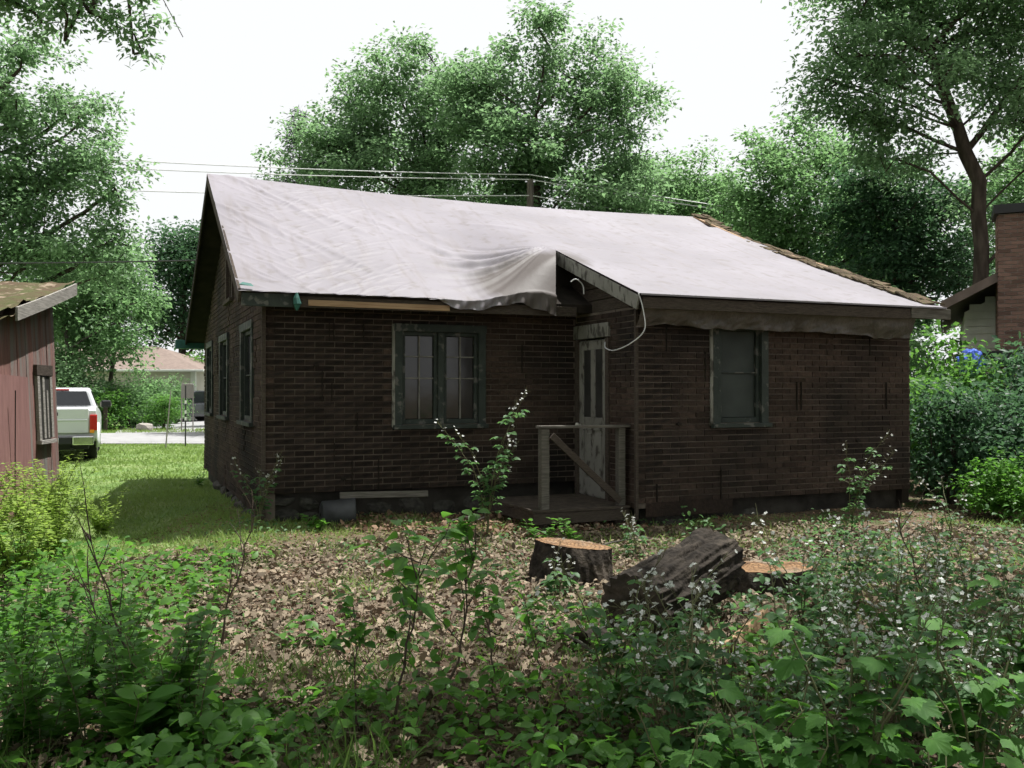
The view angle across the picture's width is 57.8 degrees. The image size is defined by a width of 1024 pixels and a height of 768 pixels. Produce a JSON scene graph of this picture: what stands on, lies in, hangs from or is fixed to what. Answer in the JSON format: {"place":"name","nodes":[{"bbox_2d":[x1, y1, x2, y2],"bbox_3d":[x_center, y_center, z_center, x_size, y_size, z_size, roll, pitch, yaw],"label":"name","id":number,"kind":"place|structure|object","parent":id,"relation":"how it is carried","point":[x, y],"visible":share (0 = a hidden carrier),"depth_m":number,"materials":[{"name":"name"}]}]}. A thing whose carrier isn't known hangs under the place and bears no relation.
{"place":"outdoors","nodes":[
{"label":"outdoors","id":0,"kind":"place"},
{"bbox_2d":[59,442,207,484],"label":"lawn grass","id":1,"kind":"structure","parent":0,"point":[150,475],"depth_m":21.57,"materials":[{"name":"green plant"}]},
{"bbox_2d":[101,433,204,443],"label":"road","id":2,"kind":"structure","parent":0,"point":[145,438],"depth_m":32.37,"materials":[{"name":"concrete"}]},
{"bbox_2d":[0,422,1023,767],"bbox_3d":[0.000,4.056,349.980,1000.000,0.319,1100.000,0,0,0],"label":"ground","id":3,"kind":"structure","parent":0,"point":[516,730],"depth_m":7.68,"materials":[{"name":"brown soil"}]},
{"bbox_2d":[0,577,44,670],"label":"leafy weed","id":4,"kind":"object","parent":3,"relation":"on","point":[20,623],"visible":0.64,"depth_m":4.96,"materials":[{"name":"green plant"}]},
{"bbox_2d":[0,497,50,583],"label":"feathery weed","id":5,"kind":"object","parent":3,"relation":"on","point":[8,562],"visible":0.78,"depth_m":7.40,"materials":[{"name":"green plant"}]},
{"bbox_2d":[0,616,50,756],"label":"leafy weed","id":6,"kind":"object","parent":3,"relation":"on","point":[10,715],"visible":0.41,"depth_m":3.91,"materials":[{"name":"green plant"}]},
{"bbox_2d":[0,632,61,755],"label":"leafy weed","id":7,"kind":"object","parent":3,"relation":"on","point":[22,725],"visible":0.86,"depth_m":3.85,"materials":[{"name":"green plant"}]},
{"bbox_2d":[0,462,69,539],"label":"feathery weed","id":8,"kind":"object","parent":3,"relation":"on","point":[48,506],"visible":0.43,"depth_m":9.57,"materials":[{"name":"green plant"}]},
{"bbox_2d":[0,281,76,518],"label":"red shed","id":9,"kind":"structure","parent":3,"relation":"on","point":[28,420],"depth_m":12.05,"materials":[{"name":"red wood"}]},
{"bbox_2d":[0,374,32,518],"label":"door","id":10,"kind":"structure","parent":9,"relation":"in","point":[15,435],"depth_m":11.43,"materials":[{"name":"red paint"}]},
{"bbox_2d":[33,365,56,443],"bbox_3d":[-6.272,0.272,12.480,0.112,1.050,0.560,0,0,-7],"label":"window","id":11,"kind":"structure","parent":9,"relation":"in","point":[43,374],"depth_m":12.43,"materials":[{"name":"white wood"}]},
{"bbox_2d":[0,612,89,753],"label":"leafy weed","id":12,"kind":"object","parent":3,"relation":"on","point":[43,730],"visible":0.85,"depth_m":3.90,"materials":[{"name":"green plant"}]},
{"bbox_2d":[13,467,98,547],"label":"feathery weed","id":13,"kind":"object","parent":3,"relation":"on","point":[30,514],"visible":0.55,"depth_m":8.97,"materials":[{"name":"green plant"}]},
{"bbox_2d":[24,490,94,560],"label":"feathery weed","id":14,"kind":"object","parent":3,"relation":"on","point":[58,537],"visible":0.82,"depth_m":8.34,"materials":[{"name":"green plant"}]},
{"bbox_2d":[42,609,110,699],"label":"leafy weed","id":15,"kind":"object","parent":3,"relation":"on","point":[93,670],"visible":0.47,"depth_m":4.50,"materials":[{"name":"green plant"}]},
{"bbox_2d":[0,17,164,314],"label":"oak tree","id":16,"kind":"object","parent":3,"relation":"on","point":[19,200],"visible":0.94,"depth_m":26.83,"materials":[{"name":"green plant"}]},
{"bbox_2d":[56,388,110,458],"bbox_3d":[-11.915,0.992,24.361,2.540,1.786,5.680,0,0,-23],"label":"pickup truck","id":17,"kind":"object","parent":3,"relation":"on","point":[79,418],"visible":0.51,"depth_m":22.24,"materials":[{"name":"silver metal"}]},
{"bbox_2d":[16,230,165,392],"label":"ash tree","id":18,"kind":"object","parent":3,"relation":"on","point":[62,314],"visible":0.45,"depth_m":41.11,"materials":[{"name":"green plant"}]},
{"bbox_2d":[55,355,126,428],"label":"leafy shrub","id":19,"kind":"object","parent":3,"relation":"on","point":[78,381],"visible":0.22,"depth_m":39.66,"materials":[{"name":"green plant"}]},
{"bbox_2d":[0,0,182,71],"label":"oak tree","id":20,"kind":"object","parent":3,"relation":"on","point":[90,7],"visible":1,"depth_m":9.01,"materials":[{"name":"green plant"}]},
{"bbox_2d":[38,596,162,745],"bbox_3d":[-1.785,1.250,3.995,0.530,0.623,0.237,0,-1,-43],"label":"leafy weed","id":21,"kind":"object","parent":3,"relation":"on","point":[85,704],"visible":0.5,"depth_m":3.95,"materials":[{"name":"green plant"}]},
{"bbox_2d":[90,386,138,431],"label":"leafy shrub","id":22,"kind":"object","parent":3,"relation":"on","point":[117,412],"visible":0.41,"depth_m":39.44,"materials":[{"name":"green plant"}]},
{"bbox_2d":[55,237,177,425],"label":"ash tree","id":23,"kind":"object","parent":3,"relation":"on","point":[154,304],"visible":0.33,"depth_m":42.70,"materials":[{"name":"green plant"}]},
{"bbox_2d":[56,347,204,419],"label":"bungalow","id":24,"kind":"object","parent":3,"relation":"on","point":[174,363],"visible":0.16,"depth_m":52.02,"materials":[{"name":"beige paint"}]},
{"bbox_2d":[90,662,183,748],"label":"broadleaf weed","id":25,"kind":"object","parent":3,"relation":"on","point":[149,708],"visible":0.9,"depth_m":3.78,"materials":[{"name":"green plant"}]},
{"bbox_2d":[0,526,274,767],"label":"undergrowth","id":26,"kind":"object","parent":3,"relation":"on","point":[164,748],"visible":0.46,"depth_m":6.10,"materials":[{"name":"green plant"}]},
{"bbox_2d":[102,377,175,427],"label":"leafy shrub","id":27,"kind":"object","parent":3,"relation":"on","point":[137,401],"visible":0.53,"depth_m":41.37,"materials":[{"name":"green plant"}]},
{"bbox_2d":[89,623,195,739],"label":"leafy weed","id":28,"kind":"object","parent":3,"relation":"on","point":[118,677],"visible":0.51,"depth_m":3.96,"materials":[{"name":"green plant"}]},
{"bbox_2d":[130,391,189,428],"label":"leafy shrub","id":29,"kind":"object","parent":3,"relation":"on","point":[161,410],"visible":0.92,"depth_m":40.11,"materials":[{"name":"green plant"}]},
{"bbox_2d":[124,216,203,358],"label":"oak tree","id":30,"kind":"object","parent":3,"relation":"on","point":[177,277],"visible":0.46,"depth_m":59.25,"materials":[{"name":"green plant"}]},
{"bbox_2d":[105,609,231,741],"bbox_3d":[-1.470,1.264,3.973,0.522,0.599,0.298,0,0,-26],"label":"leafy weed","id":31,"kind":"object","parent":3,"relation":"on","point":[139,668],"visible":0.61,"depth_m":3.98,"materials":[{"name":"green plant"}]},
{"bbox_2d":[152,611,228,751],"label":"leafy weed","id":32,"kind":"object","parent":3,"relation":"on","point":[203,702],"visible":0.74,"depth_m":3.87,"materials":[{"name":"green plant"}]},
{"bbox_2d":[0,478,420,590],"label":"lawn grass","id":33,"kind":"structure","parent":3,"relation":"on","point":[165,495],"depth_m":10.99,"materials":[{"name":"green plant"}]},
{"bbox_2d":[0,620,450,767],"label":"tall grass","id":34,"kind":"structure","parent":3,"relation":"on","point":[346,758],"depth_m":4.59,"materials":[{"name":"green plant"}]},
{"bbox_2d":[319,498,355,524],"bbox_3d":[-1.928,1.452,10.361,0.408,0.353,0.370,0,0,-23],"label":"metal tub","id":35,"kind":"object","parent":3,"relation":"on","point":[344,510],"visible":0.71,"depth_m":10.24,"materials":[{"name":"metal"}]},
{"bbox_2d":[319,584,407,738],"bbox_3d":[-0.663,1.240,4.184,0.419,0.659,0.220,0,-1,-40],"label":"sapling","id":36,"kind":"object","parent":3,"relation":"on","point":[359,633],"visible":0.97,"depth_m":4.12,"materials":[{"name":"green plant"}]},
{"bbox_2d":[250,20,506,203],"bbox_3d":[-5.240,-6.473,39.428,11.431,17.061,8.581,0,0,0],"label":"oak tree","id":37,"kind":"object","parent":3,"relation":"on","point":[370,146],"visible":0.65,"depth_m":38.17,"materials":[{"name":"green plant"}]},
{"bbox_2d":[348,511,466,724],"bbox_3d":[-0.422,1.056,3.994,0.449,1.008,0.737,0,0,-1],"label":"sapling","id":38,"kind":"object","parent":3,"relation":"on","point":[410,573],"visible":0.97,"depth_m":4.13,"materials":[{"name":"green plant"}]},
{"bbox_2d":[409,507,500,679],"bbox_3d":[-0.277,1.080,4.664,0.365,0.921,0.426,0,0,20],"label":"sapling","id":39,"kind":"object","parent":3,"relation":"on","point":[465,529],"visible":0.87,"depth_m":4.60,"materials":[{"name":"green plant"}]},
{"bbox_2d":[434,389,529,533],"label":"bramble","id":40,"kind":"object","parent":3,"relation":"on","point":[486,480],"visible":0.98,"depth_m":9.79,"materials":[{"name":"green plant"}]},
{"bbox_2d":[457,564,506,710],"bbox_3d":[-0.147,1.188,4.388,0.236,0.706,0.449,0,0,-7],"label":"sapling","id":41,"kind":"object","parent":3,"relation":"on","point":[496,603],"visible":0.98,"depth_m":4.31,"materials":[{"name":"green plant"}]},
{"bbox_2d":[329,509,653,545],"bbox_3d":[-0.299,1.580,10.457,3.388,0.242,1.931,0,0,-23],"label":"leaf drift","id":42,"kind":"object","parent":3,"relation":"on","point":[483,521],"visible":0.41,"depth_m":10.22,"materials":[{"name":"brown plant"}]},
{"bbox_2d":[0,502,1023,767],"bbox_3d":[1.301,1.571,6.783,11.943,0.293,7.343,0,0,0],"label":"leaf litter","id":43,"kind":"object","parent":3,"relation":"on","point":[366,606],"visible":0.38,"depth_m":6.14,"materials":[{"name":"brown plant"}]},
{"bbox_2d":[52,596,1000,767],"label":"undergrowth","id":44,"kind":"object","parent":3,"relation":"on","point":[249,718],"visible":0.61,"depth_m":3.97,"materials":[{"name":"green plant"}]},
{"bbox_2d":[499,570,554,687],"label":"sapling","id":45,"kind":"object","parent":3,"relation":"on","point":[529,606],"visible":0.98,"depth_m":4.68,"materials":[{"name":"green plant"}]},
{"bbox_2d":[34,509,1023,649],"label":"undergrowth","id":46,"kind":"object","parent":3,"relation":"on","point":[474,570],"visible":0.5,"depth_m":8.28,"materials":[{"name":"green plant"}]},
{"bbox_2d":[475,425,630,529],"bbox_3d":[0.445,1.068,10.834,1.415,1.215,1.361,0,0,-23],"label":"porch","id":47,"kind":"object","parent":3,"relation":"on","point":[541,506],"visible":0.82,"depth_m":10.35,"materials":[{"name":"grey wood"}]},
{"bbox_2d":[417,0,691,214],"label":"oak tree","id":48,"kind":"object","parent":3,"relation":"on","point":[499,125],"visible":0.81,"depth_m":35.28,"materials":[{"name":"green plant"}]},
{"bbox_2d":[175,175,950,525],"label":"brick sided house","id":49,"kind":"structure","parent":3,"relation":"on","point":[327,397],"depth_m":11.10,"materials":[{"name":"brown brick"}]},
{"bbox_2d":[216,332,229,419],"bbox_3d":[-4.352,-0.109,14.075,0.140,1.285,1.240,0,0,-23],"label":"window","id":50,"kind":"structure","parent":49,"relation":"in","point":[223,340],"depth_m":14.50,"materials":[{"name":"green paint"}]},
{"bbox_2d":[236,319,255,426],"bbox_3d":[-3.297,-0.127,11.590,0.140,1.285,1.240,0,0,-23],"label":"window","id":51,"kind":"structure","parent":49,"relation":"in","point":[247,374],"depth_m":11.96,"materials":[{"name":"green paint"}]},
{"bbox_2d":[391,323,488,429],"bbox_3d":[-0.870,-0.090,11.125,1.198,1.245,0.189,0,0,-23],"label":"window","id":52,"kind":"structure","parent":49,"relation":"in","point":[439,371],"depth_m":11.10,"materials":[{"name":"grey glass"}]},
{"bbox_2d":[206,174,946,338],"bbox_3d":[0.562,-1.784,12.525,8.496,2.454,5.355,0,0,-23],"label":"roof tarpaulin","id":53,"kind":"object","parent":49,"relation":"on","point":[293,238],"visible":1,"depth_m":11.85,"materials":[{"name":"white plastic"}]},
{"bbox_2d":[575,339,604,498],"bbox_3d":[0.978,0.425,11.391,0.130,1.930,0.720,0,0,-23],"label":"door","id":54,"kind":"structure","parent":49,"relation":"in","point":[592,352],"depth_m":11.41,"materials":[{"name":"paint"}]},
{"bbox_2d":[709,328,771,427],"bbox_3d":[2.680,-0.131,11.004,0.855,1.285,0.189,0,0,-23],"label":"window","id":55,"kind":"structure","parent":49,"relation":"in","point":[739,358],"depth_m":11.03,"materials":[{"name":"grey glass"}]},
{"bbox_2d":[525,537,612,586],"bbox_3d":[0.466,1.502,7.694,0.750,0.433,0.734,0,0,0],"label":"tree stump","id":56,"kind":"object","parent":3,"relation":"on","point":[592,560],"visible":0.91,"depth_m":7.47,"materials":[{"name":"brown wood"}]},
{"bbox_2d":[533,549,665,725],"bbox_3d":[0.398,1.147,4.086,0.537,0.843,0.409,0,0,16],"label":"bramble","id":57,"kind":"object","parent":3,"relation":"on","point":[605,637],"visible":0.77,"depth_m":4.08,"materials":[{"name":"green plant"}]},
{"bbox_2d":[575,650,642,763],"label":"bramble","id":58,"kind":"object","parent":3,"relation":"on","point":[610,695],"visible":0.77,"depth_m":3.79,"materials":[{"name":"green plant"}]},
{"bbox_2d":[579,628,668,736],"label":"raspberry plant","id":59,"kind":"object","parent":3,"relation":"on","point":[616,685],"visible":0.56,"depth_m":3.92,"materials":[{"name":"green plant"}]},
{"bbox_2d":[619,574,691,729],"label":"bramble","id":60,"kind":"object","parent":3,"relation":"on","point":[623,603],"visible":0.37,"depth_m":4.16,"materials":[{"name":"green plant"}]},
{"bbox_2d":[594,600,723,755],"bbox_3d":[0.578,1.224,3.650,0.409,0.695,0.393,0,0,-21],"label":"bramble","id":61,"kind":"object","parent":3,"relation":"on","point":[676,696],"visible":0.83,"depth_m":3.58,"materials":[{"name":"green plant"}]},
{"bbox_2d":[596,562,726,754],"bbox_3d":[0.655,1.150,3.705,0.549,0.861,0.418,0,0,-29],"label":"bramble","id":62,"kind":"object","parent":3,"relation":"on","point":[683,679],"visible":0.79,"depth_m":3.64,"materials":[{"name":"green plant"}]},
{"bbox_2d":[628,571,715,730],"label":"bramble","id":63,"kind":"object","parent":3,"relation":"on","point":[672,648],"visible":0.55,"depth_m":4.17,"materials":[{"name":"green plant"}]},
{"bbox_2d":[601,527,745,641],"bbox_3d":[1.056,1.299,6.003,0.514,0.634,1.102,0,-1,40],"label":"fallen log","id":64,"kind":"object","parent":3,"relation":"on","point":[706,549],"visible":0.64,"depth_m":5.79,"materials":[{"name":"brown wood"}]},
{"bbox_2d":[635,704,729,767],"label":"raspberry plant","id":65,"kind":"object","parent":3,"relation":"on","point":[707,758],"visible":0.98,"depth_m":3.17,"materials":[{"name":"green plant"}]},
{"bbox_2d":[605,135,768,239],"bbox_3d":[7.685,-4.100,39.258,8.382,12.293,6.130,0,0,0],"label":"maple tree","id":66,"kind":"object","parent":3,"relation":"on","point":[699,191],"visible":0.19,"depth_m":38.35,"materials":[{"name":"green plant"}]},
{"bbox_2d":[653,571,770,722],"bbox_3d":[0.940,1.215,4.084,0.362,0.755,0.640,0,0,-23],"label":"bramble","id":67,"kind":"object","parent":3,"relation":"on","point":[726,670],"visible":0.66,"depth_m":4.10,"materials":[{"name":"green plant"}]},
{"bbox_2d":[687,674,839,767],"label":"raspberry plant","id":68,"kind":"object","parent":3,"relation":"on","point":[729,691],"visible":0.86,"depth_m":3.29,"materials":[{"name":"green plant"}]},
{"bbox_2d":[734,560,813,596],"bbox_3d":[2.038,1.563,7.344,0.658,0.291,0.689,0,-1,38],"label":"tree stump","id":69,"kind":"object","parent":3,"relation":"on","point":[753,568],"visible":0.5,"depth_m":7.13,"materials":[{"name":"brown wood"}]},
{"bbox_2d":[730,714,828,767],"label":"raspberry plant","id":70,"kind":"object","parent":3,"relation":"on","point":[804,758],"visible":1,"depth_m":2.96,"materials":[{"name":"green plant"}]},
{"bbox_2d":[749,503,840,639],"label":"bramble","id":71,"kind":"object","parent":3,"relation":"on","point":[798,598],"visible":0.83,"depth_m":5.63,"materials":[{"name":"green plant"}]},
{"bbox_2d":[758,556,859,737],"bbox_3d":[1.302,1.211,4.091,0.332,0.818,0.569,0,0,-16],"label":"bramble","id":72,"kind":"object","parent":3,"relation":"on","point":[814,698],"visible":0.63,"depth_m":4.07,"materials":[{"name":"green plant"}]},
{"bbox_2d":[697,107,925,287],"bbox_3d":[10.530,-3.462,30.412,9.218,10.882,5.636,0,0,-19],"label":"maple tree","id":73,"kind":"object","parent":3,"relation":"on","point":[779,164],"visible":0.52,"depth_m":29.26,"materials":[{"name":"green plant"}]},
{"bbox_2d":[801,539,868,654],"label":"bramble","id":74,"kind":"object","parent":3,"relation":"on","point":[824,599],"visible":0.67,"depth_m":5.13,"materials":[{"name":"green plant"}]},
{"bbox_2d":[662,504,1023,767],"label":"undergrowth","id":75,"kind":"object","parent":3,"relation":"on","point":[753,598],"visible":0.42,"depth_m":6.77,"materials":[{"name":"green plant"}]},
{"bbox_2d":[798,532,887,648],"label":"bramble","id":76,"kind":"object","parent":3,"relation":"on","point":[871,574],"visible":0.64,"depth_m":5.38,"materials":[{"name":"green plant"}]},
{"bbox_2d":[762,621,943,767],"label":"raspberry plant","id":77,"kind":"object","parent":3,"relation":"on","point":[922,710],"visible":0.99,"depth_m":3.35,"materials":[{"name":"green plant"}]},
{"bbox_2d":[837,433,896,530],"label":"bramble","id":78,"kind":"object","parent":3,"relation":"on","point":[850,490],"visible":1,"depth_m":9.87,"materials":[{"name":"green plant"}]},
{"bbox_2d":[821,503,915,605],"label":"bramble","id":79,"kind":"object","parent":3,"relation":"on","point":[849,563],"visible":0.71,"depth_m":6.53,"materials":[{"name":"green plant"}]},
{"bbox_2d":[829,582,913,732],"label":"bramble","id":80,"kind":"object","parent":3,"relation":"on","point":[849,655],"visible":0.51,"depth_m":4.09,"materials":[{"name":"green plant"}]},
{"bbox_2d":[850,573,915,650],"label":"raspberry plant","id":81,"kind":"object","parent":3,"relation":"on","point":[881,616],"visible":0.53,"depth_m":5.34,"materials":[{"name":"green plant"}]},
{"bbox_2d":[823,589,960,767],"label":"bramble","id":82,"kind":"object","parent":3,"relation":"on","point":[909,722],"visible":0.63,"depth_m":3.71,"materials":[{"name":"green plant"}]},
{"bbox_2d":[761,0,1023,284],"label":"oak tree","id":83,"kind":"object","parent":3,"relation":"on","point":[973,63],"visible":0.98,"depth_m":23.77,"materials":[{"name":"green plant"}]},
{"bbox_2d":[799,148,1007,346],"bbox_3d":[12.494,-2.523,27.325,7.702,8.977,5.136,0,0,-26],"label":"hemlock tree","id":84,"kind":"object","parent":3,"relation":"on","point":[899,261],"visible":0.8,"depth_m":26.48,"materials":[{"name":"green plant"}]},
{"bbox_2d":[874,513,940,630],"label":"bramble","id":85,"kind":"object","parent":3,"relation":"on","point":[911,587],"visible":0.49,"depth_m":5.60,"materials":[{"name":"green plant"}]},
{"bbox_2d":[855,576,970,741],"bbox_3d":[1.670,1.236,3.991,0.500,0.784,0.381,0,0,1],"label":"bramble","id":86,"kind":"object","parent":3,"relation":"on","point":[922,649],"visible":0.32,"depth_m":3.99,"materials":[{"name":"green plant"}]},
{"bbox_2d":[872,545,958,684],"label":"bramble","id":87,"kind":"object","parent":3,"relation":"on","point":[922,594],"visible":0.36,"depth_m":4.59,"materials":[{"name":"green plant"}]},
{"bbox_2d":[879,605,955,718],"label":"raspberry plant","id":88,"kind":"object","parent":3,"relation":"on","point":[934,624],"visible":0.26,"depth_m":4.15,"materials":[{"name":"green plant"}]},
{"bbox_2d":[849,578,1023,767],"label":"bramble","id":89,"kind":"object","parent":3,"relation":"on","point":[917,679],"visible":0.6,"depth_m":3.70,"materials":[{"name":"green plant"}]},
{"bbox_2d":[909,365,1006,494],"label":"leafy shrub","id":90,"kind":"object","parent":3,"relation":"on","point":[913,389],"visible":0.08,"depth_m":14.44,"materials":[{"name":"green plant"}]},
{"bbox_2d":[900,625,1023,767],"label":"raspberry plant","id":91,"kind":"object","parent":3,"relation":"on","point":[963,719],"visible":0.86,"depth_m":3.50,"materials":[{"name":"green plant"}]},
{"bbox_2d":[909,369,1018,507],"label":"leafy shrub","id":92,"kind":"object","parent":3,"relation":"on","point":[963,413],"visible":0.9,"depth_m":12.45,"materials":[{"name":"green plant"}]},
{"bbox_2d":[904,725,1023,767],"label":"raspberry plant","id":93,"kind":"object","parent":3,"relation":"on","point":[938,741],"visible":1,"depth_m":3.02,"materials":[{"name":"green plant"}]},
{"bbox_2d":[909,319,1023,490],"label":"leafy shrub","id":94,"kind":"object","parent":3,"relation":"on","point":[953,371],"visible":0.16,"depth_m":15.60,"materials":[{"name":"green plant"}]},
{"bbox_2d":[927,390,1023,496],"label":"leafy shrub","id":95,"kind":"object","parent":3,"relation":"on","point":[1007,425],"visible":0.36,"depth_m":12.29,"materials":[{"name":"green plant"}]},
{"bbox_2d":[932,622,1023,763],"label":"bramble","id":96,"kind":"object","parent":3,"relation":"on","point":[963,693],"visible":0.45,"depth_m":3.63,"materials":[{"name":"green plant"}]},
{"bbox_2d":[939,129,1023,347],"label":"maple tree","id":97,"kind":"object","parent":3,"relation":"on","point":[998,182],"visible":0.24,"depth_m":33.70,"materials":[{"name":"green plant"}]},
{"bbox_2d":[940,203,1023,389],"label":"neighbour house","id":98,"kind":"structure","parent":3,"relation":"on","point":[985,309],"depth_m":17.90,"materials":[{"name":"beige"}]},
{"bbox_2d":[945,446,1023,523],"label":"leafy shrub","id":99,"kind":"object","parent":3,"relation":"on","point":[1013,497],"visible":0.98,"depth_m":11.29,"materials":[{"name":"green plant"}]},
{"bbox_2d":[950,331,1023,432],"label":"leafy shrub","id":100,"kind":"object","parent":3,"relation":"on","point":[1011,360],"visible":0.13,"depth_m":15.05,"materials":[{"name":"green plant"}]},
{"bbox_2d":[952,372,1023,444],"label":"leafy shrub","id":101,"kind":"object","parent":3,"relation":"on","point":[1011,399],"visible":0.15,"depth_m":13.34,"materials":[{"name":"green plant"}]},
{"bbox_2d":[967,575,1023,708],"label":"raspberry plant","id":102,"kind":"object","parent":3,"relation":"on","point":[979,603],"visible":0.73,"depth_m":4.73,"materials":[{"name":"green plant"}]},
{"bbox_2d":[978,544,1023,695],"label":"bramble","id":103,"kind":"object","parent":3,"relation":"on","point":[1009,627],"visible":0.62,"depth_m":4.68,"materials":[{"name":"green plant"}]},
{"bbox_2d":[0,0,1023,376],"label":"sky","id":104,"kind":"structure","parent":0,"point":[214,96],"materials":[{"name":"white"}]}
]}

